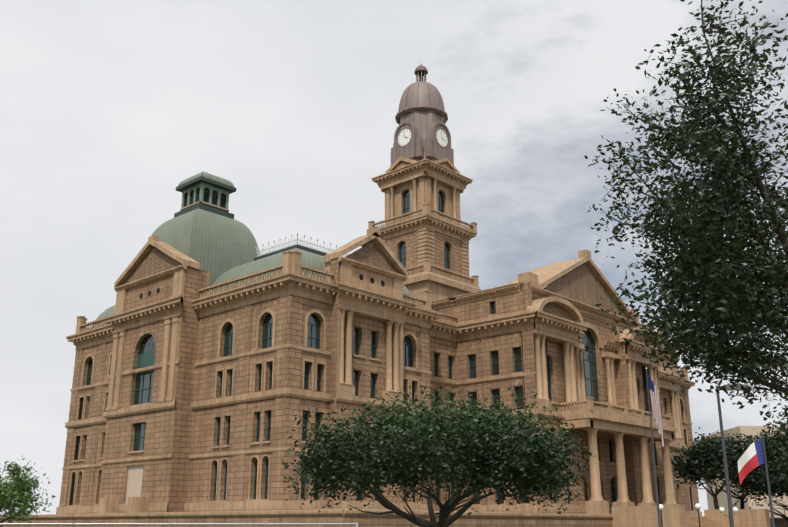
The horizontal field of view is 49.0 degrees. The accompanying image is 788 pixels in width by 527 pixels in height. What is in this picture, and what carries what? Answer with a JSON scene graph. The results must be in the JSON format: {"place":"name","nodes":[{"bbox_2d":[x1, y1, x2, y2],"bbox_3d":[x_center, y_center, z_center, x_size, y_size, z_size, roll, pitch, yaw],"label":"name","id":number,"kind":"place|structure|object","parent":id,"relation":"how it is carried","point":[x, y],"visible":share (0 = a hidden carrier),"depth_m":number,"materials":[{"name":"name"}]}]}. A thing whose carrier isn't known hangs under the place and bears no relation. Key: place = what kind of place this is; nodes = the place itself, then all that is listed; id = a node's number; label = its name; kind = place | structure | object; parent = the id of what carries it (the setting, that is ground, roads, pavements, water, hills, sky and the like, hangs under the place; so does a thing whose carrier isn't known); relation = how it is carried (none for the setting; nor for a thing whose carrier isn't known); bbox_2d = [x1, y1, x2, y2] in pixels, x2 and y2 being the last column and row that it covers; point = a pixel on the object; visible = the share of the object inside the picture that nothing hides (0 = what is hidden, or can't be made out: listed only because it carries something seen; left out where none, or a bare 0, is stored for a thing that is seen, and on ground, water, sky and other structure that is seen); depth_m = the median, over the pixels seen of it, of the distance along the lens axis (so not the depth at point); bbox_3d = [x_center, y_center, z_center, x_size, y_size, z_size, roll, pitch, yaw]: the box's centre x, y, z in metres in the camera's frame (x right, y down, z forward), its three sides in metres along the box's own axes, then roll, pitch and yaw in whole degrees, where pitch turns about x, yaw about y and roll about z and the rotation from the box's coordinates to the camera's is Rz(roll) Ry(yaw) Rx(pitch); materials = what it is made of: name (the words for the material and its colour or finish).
{"place":"outdoors","nodes":[
{"label":"outdoors","id":0,"kind":"place"},
{"bbox_2d":[0,0,787,515],"label":"sky","id":1,"kind":"structure","parent":0,"point":[107,106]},
{"bbox_3d":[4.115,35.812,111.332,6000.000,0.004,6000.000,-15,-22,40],"label":"ground","id":2,"kind":"structure","parent":0,"visible":0},
{"bbox_2d":[0,458,54,526],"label":"tree","id":3,"kind":"object","parent":2,"relation":"on","point":[18,489],"visible":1,"depth_m":52.39,"materials":[{"name":"green plant"}]},
{"bbox_2d":[0,523,357,526],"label":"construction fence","id":4,"kind":"object","parent":2,"relation":"on","point":[170,524],"visible":1,"depth_m":19.08,"materials":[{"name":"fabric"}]},
{"bbox_2d":[0,506,787,526],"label":"retaining wall","id":5,"kind":"structure","parent":2,"relation":"on","point":[642,516],"depth_m":73.53,"materials":[{"name":"stone"}]},
{"bbox_2d":[56,228,701,515],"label":"courthouse","id":6,"kind":"structure","parent":5,"relation":"on","point":[190,391],"depth_m":86.84,"materials":[{"name":"stone"}]},
{"bbox_2d":[92,171,412,326],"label":"roof","id":7,"kind":"structure","parent":6,"relation":"on","point":[205,230],"depth_m":91.75,"materials":[{"name":"green metal"}]},
{"bbox_2d":[368,64,480,303],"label":"clock tower","id":8,"kind":"structure","parent":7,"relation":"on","point":[422,182],"depth_m":121.71,"materials":[{"name":"stone"}]},
{"bbox_2d":[670,427,756,509],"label":"tree","id":9,"kind":"object","parent":5,"relation":"on","point":[700,461],"visible":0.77,"depth_m":104.18,"materials":[{"name":"green plant"}]},
{"bbox_2d":[684,429,757,508],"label":"tree","id":10,"kind":"object","parent":5,"relation":"on","point":[741,498],"visible":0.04,"depth_m":113.35,"materials":[{"name":"green plant"}]},
{"bbox_2d":[281,382,594,526],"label":"oak tree","id":11,"kind":"object","parent":2,"relation":"on","point":[519,456],"visible":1,"depth_m":36.01,"materials":[{"name":"green plant"}]},
{"bbox_2d":[645,368,664,526],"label":"us flagpole","id":12,"kind":"object","parent":2,"relation":"on","point":[654,397],"visible":0.94,"depth_m":47.31,"materials":[{"name":"fabric"}]},
{"bbox_2d":[659,504,663,526],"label":"globe lamp","id":13,"kind":"object","parent":2,"relation":"on","point":[661,507],"visible":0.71,"depth_m":61.10,"materials":[{"name":"white glass"}]},
{"bbox_2d":[584,0,787,441],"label":"tree branches","id":14,"kind":"object","parent":2,"relation":"on","point":[706,271],"visible":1,"depth_m":9.91,"materials":[{"name":"green plant"}]},
{"bbox_2d":[695,503,700,526],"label":"globe lamp","id":15,"kind":"object","parent":2,"relation":"on","point":[697,506],"visible":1,"depth_m":63.02,"materials":[{"name":"white glass"}]},
{"bbox_2d":[719,507,737,522],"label":"globe lamp","id":16,"kind":"object","parent":2,"relation":"on","point":[722,509],"visible":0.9,"depth_m":70.64,"materials":[{"name":"white glass"}]},
{"bbox_2d":[716,384,748,526],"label":"tall street lamp","id":17,"kind":"object","parent":2,"relation":"on","point":[731,518],"visible":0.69,"depth_m":36.41,"materials":[{"name":"grey metal"}]},
{"bbox_2d":[705,426,787,517],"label":"distant building","id":18,"kind":"structure","parent":2,"relation":"on","point":[722,495],"depth_m":221.26,"materials":[{"name":"beige concrete"}]},
{"bbox_2d":[721,426,787,520],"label":"tree","id":19,"kind":"object","parent":2,"relation":"on","point":[757,488],"visible":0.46,"depth_m":102.62,"materials":[{"name":"green plant"}]},
{"bbox_2d":[738,431,774,526],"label":"texas flagpole","id":20,"kind":"object","parent":2,"relation":"on","point":[753,456],"visible":0.94,"depth_m":36.81,"materials":[{"name":"red fabric"}]},
{"bbox_2d":[735,414,787,509],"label":"tree","id":21,"kind":"object","parent":2,"relation":"on","point":[770,460],"visible":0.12,"depth_m":104.50,"materials":[{"name":"green plant"}]},
{"bbox_2d":[760,428,787,493],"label":"tree","id":22,"kind":"object","parent":2,"relation":"on","point":[783,480],"visible":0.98,"depth_m":95.44,"materials":[{"name":"green plant"}]}
]}

